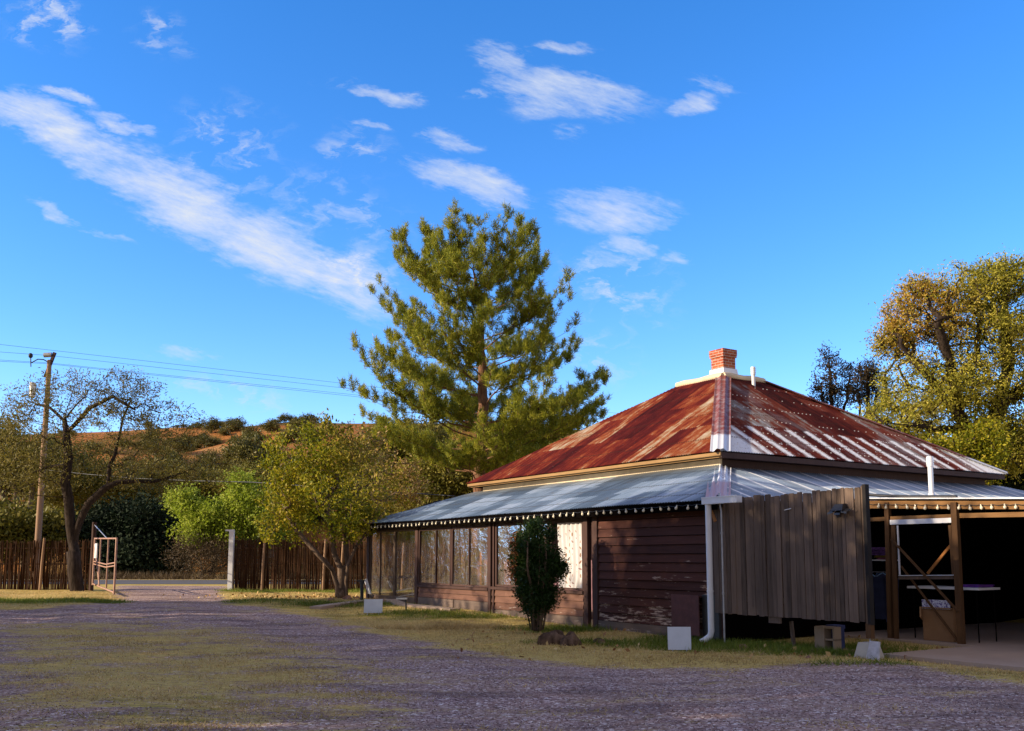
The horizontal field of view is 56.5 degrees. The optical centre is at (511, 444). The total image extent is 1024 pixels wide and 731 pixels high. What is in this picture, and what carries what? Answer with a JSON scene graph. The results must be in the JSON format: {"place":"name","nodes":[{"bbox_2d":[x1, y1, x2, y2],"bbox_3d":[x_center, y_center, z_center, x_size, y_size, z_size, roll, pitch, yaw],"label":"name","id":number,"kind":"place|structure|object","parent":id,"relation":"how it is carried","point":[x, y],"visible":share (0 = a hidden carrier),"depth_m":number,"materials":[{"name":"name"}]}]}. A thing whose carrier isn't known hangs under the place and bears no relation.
{"place":"outdoors","nodes":[
{"label":"outdoors","id":0,"kind":"place"},
{"bbox_2d":[2,580,432,583],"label":"road","id":1,"kind":"structure","parent":0,"point":[165,581],"depth_m":47.31,"materials":[{"name":"asphalt"}]},
{"bbox_2d":[2,568,461,579],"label":"road","id":2,"kind":"structure","parent":0,"point":[170,575],"depth_m":54.95,"materials":[{"name":"asphalt"}]},
{"bbox_2d":[1,422,574,574],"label":"hill","id":3,"kind":"structure","parent":0,"point":[375,539],"depth_m":107.59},
{"bbox_2d":[2,475,20,495],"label":"hill shrub","id":4,"kind":"object","parent":3,"relation":"on","point":[7,490],"visible":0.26,"depth_m":88.94,"materials":[{"name":"green plant"}]},
{"bbox_2d":[0,493,43,514],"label":"hill shrub","id":5,"kind":"object","parent":3,"relation":"on","point":[20,501],"visible":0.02,"depth_m":75.04,"materials":[{"name":"green plant"}]},
{"bbox_2d":[80,442,102,450],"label":"hill shrub","id":6,"kind":"object","parent":3,"relation":"on","point":[98,443],"visible":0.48,"depth_m":117.43,"materials":[{"name":"green plant"}]},
{"bbox_2d":[113,438,138,448],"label":"hill shrub","id":7,"kind":"object","parent":3,"relation":"on","point":[126,443],"visible":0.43,"depth_m":127.20,"materials":[{"name":"green plant"}]},
{"bbox_2d":[139,428,162,442],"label":"hill shrub","id":8,"kind":"object","parent":3,"relation":"on","point":[151,435],"visible":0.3,"depth_m":131.94,"materials":[{"name":"green plant"}]},
{"bbox_2d":[140,436,167,454],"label":"hill shrub","id":9,"kind":"object","parent":3,"relation":"on","point":[157,450],"visible":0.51,"depth_m":120.56,"materials":[{"name":"green plant"}]},
{"bbox_2d":[154,449,186,463],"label":"hill shrub","id":10,"kind":"object","parent":3,"relation":"on","point":[175,454],"visible":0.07,"depth_m":100.56,"materials":[{"name":"green plant"}]},
{"bbox_2d":[166,435,192,452],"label":"hill shrub","id":11,"kind":"object","parent":3,"relation":"on","point":[180,448],"visible":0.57,"depth_m":108.37,"materials":[{"name":"green plant"}]},
{"bbox_2d":[135,454,233,521],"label":"mesquite tree","id":12,"kind":"object","parent":3,"relation":"on","point":[202,484],"visible":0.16,"depth_m":74.62,"materials":[{"name":"green plant"}]},
{"bbox_2d":[180,433,193,444],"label":"hill shrub","id":13,"kind":"object","parent":3,"relation":"on","point":[188,442],"visible":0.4,"depth_m":125.85,"materials":[{"name":"green plant"}]},
{"bbox_2d":[193,435,212,447],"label":"hill shrub","id":14,"kind":"object","parent":3,"relation":"on","point":[206,440],"visible":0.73,"depth_m":122.94,"materials":[{"name":"green plant"}]},
{"bbox_2d":[195,449,219,461],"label":"hill shrub","id":15,"kind":"object","parent":3,"relation":"on","point":[209,455],"visible":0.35,"depth_m":103.77,"materials":[{"name":"green plant"}]},
{"bbox_2d":[192,456,229,470],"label":"hill shrub","id":16,"kind":"object","parent":3,"relation":"on","point":[205,460],"visible":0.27,"depth_m":97.75,"materials":[{"name":"green plant"}]},
{"bbox_2d":[200,414,222,433],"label":"hill shrub","id":17,"kind":"object","parent":3,"relation":"on","point":[212,426],"visible":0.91,"depth_m":141.22,"materials":[{"name":"green plant"}]},
{"bbox_2d":[208,438,221,446],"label":"hill shrub","id":18,"kind":"object","parent":3,"relation":"on","point":[216,441],"visible":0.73,"depth_m":123.87,"materials":[{"name":"green plant"}]},
{"bbox_2d":[219,418,244,432],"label":"hill shrub","id":19,"kind":"object","parent":3,"relation":"on","point":[231,425],"visible":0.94,"depth_m":139.06,"materials":[{"name":"green plant"}]},
{"bbox_2d":[226,415,247,427],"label":"hill shrub","id":20,"kind":"object","parent":3,"relation":"on","point":[241,422],"visible":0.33,"depth_m":142.68,"materials":[{"name":"green plant"}]},
{"bbox_2d":[216,432,270,468],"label":"hill shrub","id":21,"kind":"object","parent":3,"relation":"on","point":[242,446],"visible":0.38,"depth_m":97.95,"materials":[{"name":"green plant"}]},
{"bbox_2d":[223,443,269,467],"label":"hill shrub","id":22,"kind":"object","parent":3,"relation":"on","point":[237,454],"visible":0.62,"depth_m":96.86,"materials":[{"name":"green plant"}]},
{"bbox_2d":[220,430,272,466],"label":"hill shrub","id":23,"kind":"object","parent":3,"relation":"on","point":[256,438],"visible":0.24,"depth_m":99.37,"materials":[{"name":"green plant"}]},
{"bbox_2d":[240,424,264,434],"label":"hill shrub","id":24,"kind":"object","parent":3,"relation":"on","point":[248,427],"visible":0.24,"depth_m":132.52,"materials":[{"name":"green plant"}]},
{"bbox_2d":[259,418,280,432],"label":"hill shrub","id":25,"kind":"object","parent":3,"relation":"on","point":[268,426],"visible":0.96,"depth_m":135.12,"materials":[{"name":"green plant"}]},
{"bbox_2d":[203,455,338,557],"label":"mesquite tree","id":26,"kind":"object","parent":3,"relation":"on","point":[252,467],"visible":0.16,"depth_m":73.24,"materials":[{"name":"green plant"}]},
{"bbox_2d":[277,412,290,422],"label":"hill shrub","id":27,"kind":"object","parent":3,"relation":"on","point":[283,418],"visible":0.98,"depth_m":150.39,"materials":[{"name":"green plant"}]},
{"bbox_2d":[280,427,304,442],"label":"hill shrub","id":28,"kind":"object","parent":3,"relation":"on","point":[292,435],"visible":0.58,"depth_m":124.70,"materials":[{"name":"green plant"}]},
{"bbox_2d":[285,417,315,429],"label":"hill shrub","id":29,"kind":"object","parent":3,"relation":"on","point":[292,422],"visible":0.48,"depth_m":129.90,"materials":[{"name":"green plant"}]},
{"bbox_2d":[291,412,318,424],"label":"hill shrub","id":30,"kind":"object","parent":3,"relation":"on","point":[311,418],"visible":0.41,"depth_m":135.95,"materials":[{"name":"green plant"}]},
{"bbox_2d":[295,429,326,450],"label":"hill shrub","id":31,"kind":"object","parent":3,"relation":"on","point":[302,439],"visible":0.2,"depth_m":111.03,"materials":[{"name":"green plant"}]},
{"bbox_2d":[310,494,346,520],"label":"hill shrub","id":32,"kind":"object","parent":3,"relation":"on","point":[324,510],"visible":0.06,"depth_m":82.85,"materials":[{"name":"green plant"}]},
{"bbox_2d":[386,530,435,544],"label":"hill shrub","id":33,"kind":"object","parent":3,"relation":"on","point":[412,536],"visible":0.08,"depth_m":76.03,"materials":[{"name":"green plant"}]},
{"bbox_2d":[310,599,459,610],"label":"path","id":34,"kind":"structure","parent":0,"point":[332,605],"depth_m":25.01,"materials":[{"name":"concrete"}]},
{"bbox_2d":[0,575,1023,730],"bbox_3d":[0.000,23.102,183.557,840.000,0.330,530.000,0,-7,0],"label":"ground","id":35,"kind":"structure","parent":0,"point":[300,610],"depth_m":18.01,"materials":[{"name":"plant"}]},
{"bbox_2d":[28,352,56,576],"bbox_3d":[-25.047,1.188,50.099,1.355,12.415,0.425,3,-7,-22],"label":"utility pole","id":36,"kind":"object","parent":35,"relation":"on","point":[39,520],"visible":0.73,"depth_m":50.19,"materials":[{"name":"brown wood"}]},
{"bbox_2d":[1,361,364,397],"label":"power line","id":37,"kind":"object","parent":36,"relation":"attached to","point":[168,376],"visible":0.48,"depth_m":54.80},
{"bbox_2d":[49,470,454,496],"bbox_3d":[-12.911,1.616,42.212,28.428,2.527,1.562,-5,-8,36],"label":"service cable","id":38,"kind":"object","parent":36,"relation":"attached to","point":[270,483],"visible":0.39,"depth_m":42.14,"materials":[{"name":"black metal"}]},
{"bbox_2d":[6,360,598,421],"bbox_3d":[4.619,-1.766,73.356,88.585,0.917,0.101,5,-8,-37],"label":"power line","id":39,"kind":"object","parent":36,"relation":"attached to","point":[188,377],"visible":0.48,"depth_m":55.33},
{"bbox_2d":[0,344,610,412],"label":"power line","id":40,"kind":"object","parent":36,"relation":"attached to","point":[186,365],"visible":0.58,"depth_m":55.18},
{"bbox_2d":[5,352,606,417],"bbox_3d":[4.609,-2.234,73.403,88.617,0.912,0.108,5,-8,-37],"label":"power line","id":41,"kind":"object","parent":36,"relation":"attached to","point":[193,371],"visible":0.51,"depth_m":55.29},
{"bbox_2d":[0,485,89,569],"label":"olive tree","id":42,"kind":"object","parent":35,"relation":"on","point":[17,524],"visible":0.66,"depth_m":59.20,"materials":[{"name":"green plant"}]},
{"bbox_2d":[0,538,90,590],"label":"cane fence","id":43,"kind":"object","parent":35,"relation":"on","point":[38,573],"visible":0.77,"depth_m":36.68,"materials":[{"name":"brown wood"}]},
{"bbox_2d":[0,404,103,572],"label":"mesquite tree","id":44,"kind":"object","parent":35,"relation":"on","point":[72,481],"visible":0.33,"depth_m":65.66,"materials":[{"name":"green plant"}]},
{"bbox_2d":[89,522,96,590],"bbox_3d":[-16.093,4.299,36.548,0.166,2.650,0.166,-3,-7,22],"label":"gate post","id":45,"kind":"object","parent":35,"relation":"on","point":[93,536],"visible":0.55,"depth_m":36.48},
{"bbox_2d":[92,525,117,593],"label":"metal gate","id":46,"kind":"structure","parent":45,"relation":"attached to","point":[95,551],"depth_m":34.10,"materials":[{"name":"metal"}]},
{"bbox_2d":[20,449,174,512],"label":"mesquite tree","id":47,"kind":"object","parent":35,"relation":"on","point":[83,496],"visible":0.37,"depth_m":68.81,"materials":[{"name":"green plant"}]},
{"bbox_2d":[0,365,243,591],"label":"mesquite tree","id":48,"kind":"object","parent":35,"relation":"on","point":[73,527],"visible":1,"depth_m":35.65,"materials":[{"name":"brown plant"}]},
{"bbox_2d":[54,483,205,576],"bbox_3d":[-24.849,6.044,60.920,9.990,7.331,7.773,0,-7,0],"label":"dark tree","id":49,"kind":"object","parent":35,"relation":"on","point":[135,527],"visible":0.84,"depth_m":59.95,"materials":[{"name":"green plant"}]},
{"bbox_2d":[157,526,279,575],"bbox_3d":[-17.343,6.739,56.991,7.381,4.059,4.377,3,-7,-23],"label":"brush thicket","id":50,"kind":"object","parent":35,"relation":"on","point":[203,563],"visible":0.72,"depth_m":56.41,"materials":[{"name":"brown plant"}]},
{"bbox_2d":[225,530,234,589],"bbox_3d":[-10.800,4.444,36.329,0.330,2.410,0.160,0,-7,0],"label":"gate post","id":51,"kind":"object","parent":35,"relation":"on","point":[231,559],"visible":0.82,"depth_m":36.27,"materials":[{"name":"white paint"}]},
{"bbox_2d":[158,462,302,576],"bbox_3d":[-17.064,4.579,57.904,8.888,7.169,4.611,0,-7,0],"label":"green tree","id":52,"kind":"object","parent":35,"relation":"on","point":[235,509],"visible":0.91,"depth_m":57.20,"materials":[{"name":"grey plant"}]},
{"bbox_2d":[250,408,434,597],"bbox_3d":[-5.533,1.999,30.715,4.771,5.978,7.689,-1,-7,8],"label":"yellowing tree","id":53,"kind":"object","parent":35,"relation":"on","point":[358,498],"visible":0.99,"depth_m":29.07,"materials":[{"name":"green plant"}]},
{"bbox_2d":[233,538,476,590],"bbox_3d":[-5.419,4.575,36.185,10.733,2.119,0.205,-1,-7,5],"label":"cane fence","id":54,"kind":"object","parent":35,"relation":"on","point":[248,567],"visible":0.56,"depth_m":36.35,"materials":[{"name":"brown wood"}]},
{"bbox_2d":[357,580,364,599],"bbox_3d":[-4.414,4.261,27.740,0.215,0.655,0.140,0,-7,0],"label":"standpipe","id":55,"kind":"object","parent":35,"relation":"on","point":[362,588],"visible":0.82,"depth_m":27.71,"materials":[{"name":"black metal"}]},
{"bbox_2d":[364,599,382,614],"bbox_3d":[-3.404,4.016,23.348,0.452,0.454,0.028,0,-14,-3],"label":"sign board","id":56,"kind":"object","parent":35,"relation":"on","point":[373,605],"visible":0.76,"depth_m":23.35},
{"bbox_2d":[338,408,461,571],"bbox_3d":[-7.170,2.803,60.042,8.008,11.152,6.683,0,-7,0],"label":"mesquite tree","id":57,"kind":"object","parent":35,"relation":"on","point":[402,453],"visible":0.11,"depth_m":59.44,"materials":[{"name":"green plant"}]},
{"bbox_2d":[373,436,496,574],"bbox_3d":[-3.758,3.804,58.074,9.720,8.730,6.835,0,-7,0],"label":"mesquite tree","id":58,"kind":"object","parent":35,"relation":"on","point":[448,482],"visible":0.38,"depth_m":56.80,"materials":[{"name":"green plant"}]},
{"bbox_2d":[329,621,548,630],"bbox_3d":[-1.528,3.824,20.180,4.709,0.200,1.059,0,-7,0],"label":"straw clump","id":59,"kind":"object","parent":35,"relation":"on","point":[445,626],"visible":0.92,"depth_m":20.13,"materials":[{"name":"yellow plant"}]},
{"bbox_2d":[0,587,932,667],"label":"green grass","id":60,"kind":"structure","parent":35,"relation":"on","point":[785,646],"depth_m":16.90,"materials":[{"name":"plant"}]},
{"bbox_2d":[337,195,611,574],"bbox_3d":[-1.548,-2.288,44.635,12.900,17.850,11.248,0,-7,0],"label":"pine tree","id":61,"kind":"object","parent":35,"relation":"on","point":[463,403],"visible":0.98,"depth_m":42.55,"materials":[{"name":"green plant"}]},
{"bbox_2d":[0,585,1023,730],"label":"gravel drive","id":62,"kind":"structure","parent":35,"relation":"on","point":[210,613],"depth_m":11.16,"materials":[{"name":"gravel"}]},
{"bbox_2d":[0,633,1023,730],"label":"pebbles","id":63,"kind":"object","parent":62,"relation":"on","point":[596,726],"visible":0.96,"depth_m":10.08,"materials":[{"name":"gravel"}]},
{"bbox_2d":[488,422,580,457],"bbox_3d":[1.211,3.183,62.087,10.101,10.921,6.489,0,-7,0],"label":"mesquite tree","id":64,"kind":"object","parent":35,"relation":"on","point":[547,442],"visible":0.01,"depth_m":61.06,"materials":[{"name":"green plant"}]},
{"bbox_2d":[500,515,571,631],"bbox_3d":[0.493,2.633,19.410,1.410,2.396,1.332,-4,-8,29],"label":"nandina shrub","id":65,"kind":"object","parent":35,"relation":"on","point":[536,561],"visible":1,"depth_m":19.23,"materials":[{"name":"green plant"}]},
{"bbox_2d":[537,630,564,644],"bbox_3d":[0.747,3.463,16.463,0.630,0.522,0.423,0,-7,0],"label":"boulder","id":66,"kind":"object","parent":35,"relation":"on","point":[553,637],"visible":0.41,"depth_m":16.33,"materials":[{"name":"stone"}]},
{"bbox_2d":[161,591,942,661],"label":"fallen leaves","id":67,"kind":"object","parent":35,"relation":"on","point":[555,648],"visible":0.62,"depth_m":17.95,"materials":[{"name":"plant"}]},
{"bbox_2d":[560,631,581,645],"bbox_3d":[1.008,3.431,16.265,0.393,0.494,0.395,0,-7,0],"label":"boulder","id":68,"kind":"object","parent":35,"relation":"on","point":[569,638],"visible":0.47,"depth_m":16.19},
{"bbox_2d":[667,627,690,650],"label":"concrete block","id":69,"kind":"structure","parent":35,"relation":"on","point":[679,638],"depth_m":15.39,"materials":[{"name":"concrete"}]},
{"bbox_2d":[360,348,1023,641],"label":"ranch house","id":70,"kind":"structure","parent":35,"relation":"on","point":[723,428],"depth_m":21.94,"materials":[{"name":"wood"}]},
{"bbox_2d":[369,530,394,596],"bbox_3d":[-3.936,3.597,28.867,0.050,1.960,1.730,4,-8,-32],"label":"window","id":71,"kind":"structure","parent":70,"relation":"in","point":[370,566],"depth_m":28.99,"materials":[{"name":"brown wood"}]},
{"bbox_2d":[387,580,413,596],"bbox_3d":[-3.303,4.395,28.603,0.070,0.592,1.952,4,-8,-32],"label":"lounge chair","id":72,"kind":"object","parent":70,"relation":"on","point":[391,586],"visible":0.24,"depth_m":28.56,"materials":[{"name":"white plastic"}]},
{"bbox_2d":[394,529,414,598],"bbox_3d":[-3.088,3.440,27.546,0.050,1.960,1.380,4,-8,-32],"label":"window","id":73,"kind":"structure","parent":70,"relation":"in","point":[395,539],"depth_m":28.06,"materials":[{"name":"brown wood"}]},
{"bbox_2d":[418,527,450,585],"bbox_3d":[-2.113,3.053,26.063,0.050,1.540,1.870,4,-8,-32],"label":"window","id":74,"kind":"structure","parent":70,"relation":"in","point":[446,528],"depth_m":26.03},
{"bbox_2d":[451,525,487,586],"bbox_3d":[-1.077,2.864,24.465,0.050,1.540,1.900,4,-8,-32],"label":"window","id":75,"kind":"structure","parent":70,"relation":"in","point":[483,526],"depth_m":24.53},
{"bbox_2d":[466,565,486,586],"bbox_3d":[-0.973,3.854,26.169,0.541,1.096,0.545,4,-8,-32],"label":"plastic chair","id":76,"kind":"object","parent":70,"relation":"on","point":[477,566],"visible":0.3,"depth_m":26.21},
{"bbox_2d":[495,521,549,586],"bbox_3d":[0.230,2.595,22.446,0.050,1.520,2.300,4,-8,-32],"label":"window","id":77,"kind":"structure","parent":70,"relation":"in","point":[522,523],"depth_m":23.30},
{"bbox_2d":[364,504,701,528],"bbox_3d":[-0.584,1.832,23.246,0.100,0.109,15.268,4,-8,-32],"label":"string light","id":78,"kind":"object","parent":70,"relation":"attached to","point":[588,513],"visible":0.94,"depth_m":21.22,"materials":[{"name":"white glass"},{"name":"plastic"}]},
{"bbox_2d":[550,519,583,589],"bbox_3d":[1.216,2.415,20.920,0.050,1.520,1.250,4,-8,-32],"label":"window","id":79,"kind":"structure","parent":70,"relation":"in","point":[576,520],"depth_m":20.62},
{"bbox_2d":[557,522,581,587],"bbox_3d":[1.318,2.423,20.866,0.068,1.470,1.030,4,-8,-32],"label":"curtain","id":80,"kind":"object","parent":70,"relation":"hanging from","point":[570,542],"visible":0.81,"depth_m":20.86,"materials":[{"name":"white fabric"}]},
{"bbox_2d":[671,594,721,639],"bbox_3d":[3.340,3.109,17.298,0.145,0.770,1.148,4,-8,-32],"label":"access hatch","id":81,"kind":"object","parent":70,"relation":"attached to","point":[685,611],"visible":0.73,"depth_m":17.26,"materials":[{"name":"red paint"}]},
{"bbox_2d":[700,495,741,642],"bbox_3d":[3.577,2.178,16.419,0.216,2.578,0.936,4,-8,-32],"label":"downspout","id":82,"kind":"object","parent":70,"relation":"attached to","point":[707,502],"visible":0.87,"depth_m":16.61,"materials":[{"name":"white paint"}]},
{"bbox_2d":[718,493,725,642],"bbox_3d":[3.647,2.136,16.526,0.069,2.601,0.044,-5,-8,35],"label":"conduit pipe","id":83,"kind":"object","parent":70,"relation":"attached to","point":[722,558],"visible":0.88,"depth_m":16.50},
{"bbox_2d":[713,484,874,624],"bbox_3d":[4.496,1.838,15.627,0.102,2.182,3.224,4,-8,-32],"label":"plank screen","id":84,"kind":"object","parent":70,"relation":"attached to","point":[819,578],"visible":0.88,"depth_m":15.38,"materials":[{"name":"wood"}]},
{"bbox_2d":[827,503,851,514],"bbox_3d":[5.050,0.988,14.619,0.140,0.175,0.437,4,-8,-32],"label":"flood light","id":85,"kind":"object","parent":84,"relation":"attached to","point":[839,509],"visible":1,"depth_m":14.60,"materials":[{"name":"black metal"}]},
{"bbox_2d":[789,621,795,645],"bbox_3d":[4.640,3.145,15.733,0.050,0.456,0.100,4,-8,-32],"label":"prop","id":86,"kind":"object","parent":35,"relation":"on","point":[792,631],"visible":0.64,"depth_m":15.72,"materials":[{"name":"brown wood"}]},
{"bbox_2d":[814,626,841,650],"bbox_3d":[5.066,3.114,15.256,0.200,0.400,0.370,4,-8,-32],"label":"concrete block","id":87,"kind":"object","parent":35,"relation":"on","point":[823,636],"depth_m":15.22,"materials":[{"name":"concrete"}]},
{"bbox_2d":[803,343,856,410],"bbox_3d":[17.105,0.785,50.215,3.238,12.851,2.334,0,-7,0],"label":"russet tree","id":88,"kind":"object","parent":35,"relation":"on","point":[831,393],"visible":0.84,"depth_m":50.56,"materials":[{"name":"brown plant"}]},
{"bbox_2d":[826,624,844,648],"bbox_3d":[5.217,3.113,15.335,0.200,0.420,0.220,4,-8,-32],"label":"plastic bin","id":89,"kind":"object","parent":35,"relation":"on","point":[842,634],"visible":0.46,"depth_m":15.28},
{"bbox_2d":[844,354,891,419],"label":"russet tree","id":90,"kind":"object","parent":35,"relation":"on","point":[865,378],"visible":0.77,"depth_m":48.51,"materials":[{"name":"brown plant"}]},
{"bbox_2d":[854,623,883,658],"bbox_3d":[5.320,2.955,14.206,0.340,0.570,0.340,4,-8,-32],"label":"pier post","id":91,"kind":"object","parent":35,"relation":"on","point":[861,649],"visible":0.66,"depth_m":14.16,"materials":[{"name":"concrete"}]},
{"bbox_2d":[866,641,879,659],"bbox_3d":[5.289,3.018,13.934,0.206,0.280,0.149,-5,-9,39],"label":"leaning board","id":92,"kind":"object","parent":35,"relation":"on","point":[873,650],"visible":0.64,"depth_m":13.93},
{"bbox_2d":[844,622,1023,671],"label":"garage slab","id":93,"kind":"structure","parent":35,"relation":"on","point":[1005,651],"depth_m":15.48,"materials":[{"name":"concrete"}]},
{"bbox_2d":[865,560,897,622],"bbox_3d":[7.275,2.975,18.797,0.400,1.408,0.727,4,-8,-32],"label":"clothes rack","id":94,"kind":"object","parent":93,"relation":"on","point":[879,571],"visible":0.15,"depth_m":18.77,"materials":[{"name":"black plastic"}]},
{"bbox_2d":[873,573,886,619],"bbox_3d":[7.290,2.983,18.773,0.060,0.900,0.380,4,-8,-32],"label":"hanging shirt","id":95,"kind":"object","parent":94,"relation":"hanging from","point":[879,600],"visible":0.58,"depth_m":18.77,"materials":[{"name":"blue fabric"}]},
{"bbox_2d":[920,607,956,641],"bbox_3d":[7.424,3.139,16.685,0.355,0.586,0.663,4,-8,-32],"label":"cardboard box","id":96,"kind":"object","parent":93,"relation":"on","point":[935,628],"visible":0.91,"depth_m":16.66,"materials":[{"name":"cardboard"}]},
{"bbox_2d":[922,599,950,609],"bbox_3d":[7.442,2.803,16.710,0.010,0.160,0.539,4,-8,-32],"label":"poster","id":97,"kind":"object","parent":96,"relation":"in","point":[941,603],"visible":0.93,"depth_m":16.68,"materials":[{"name":"paper"}]},
{"bbox_2d":[907,585,999,642],"bbox_3d":[7.875,2.999,16.967,0.650,0.931,1.381,4,-8,-32],"label":"folding table","id":98,"kind":"object","parent":93,"relation":"on","point":[930,587],"visible":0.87,"depth_m":16.60,"materials":[{"name":"white plastic"}]},
{"bbox_2d":[854,498,1023,643],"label":"open garage","id":99,"kind":"structure","parent":35,"relation":"on","point":[892,541],"depth_m":16.77,"materials":[{"name":"brown timber"}]},
{"bbox_2d":[869,493,957,497],"bbox_3d":[7.114,0.911,17.131,0.056,0.200,1.911,4,-8,-32],"label":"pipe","id":100,"kind":"object","parent":99,"relation":"on","point":[913,496],"visible":0.81,"depth_m":17.00,"materials":[{"name":"metal"}]},
{"bbox_2d":[870,503,1020,509],"bbox_3d":[7.551,1.059,16.453,0.090,0.254,3.372,4,-8,-32],"label":"string light","id":101,"kind":"object","parent":99,"relation":"attached to","point":[959,507],"visible":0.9,"depth_m":16.43,"materials":[{"name":"white plastic"}]},
{"bbox_2d":[856,243,1023,485],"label":"shade tree","id":102,"kind":"object","parent":35,"relation":"on","point":[950,385],"visible":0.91,"depth_m":40.03,"materials":[{"name":"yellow plant"}]},
{"bbox_2d":[911,412,1020,485],"bbox_3d":[17.023,2.132,35.988,4.164,6.920,2.835,0,-7,0],"label":"yellow green bush","id":103,"kind":"object","parent":35,"relation":"on","point":[990,449],"visible":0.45,"depth_m":35.70,"materials":[{"name":"green plant"}]},
{"bbox_2d":[975,408,1023,490],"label":"dark tree","id":104,"kind":"object","parent":35,"relation":"on","point":[1011,484],"visible":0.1,"depth_m":41.81,"materials":[{"name":"green plant"}]},
{"bbox_2d":[0,0,1023,436],"label":"sky","id":105,"kind":"structure","parent":0,"point":[216,184],"materials":[{"name":"blue"}]},
{"bbox_2d":[963,584,992,586],"bbox_3d":[8.105,2.469,16.669,0.490,0.040,0.440,4,-8,-32],"label":"tray","id":106,"kind":"object","parent":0,"point":[974,585],"visible":0.86,"depth_m":16.55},
{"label":"folded clothes","id":107,"kind":"object","parent":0,"visible":0},
{"bbox_2d":[872,547,884,554],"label":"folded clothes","id":108,"kind":"object","parent":107,"relation":"on","point":[878,550],"visible":0.62,"depth_m":18.70,"materials":[{"name":"fabric"}]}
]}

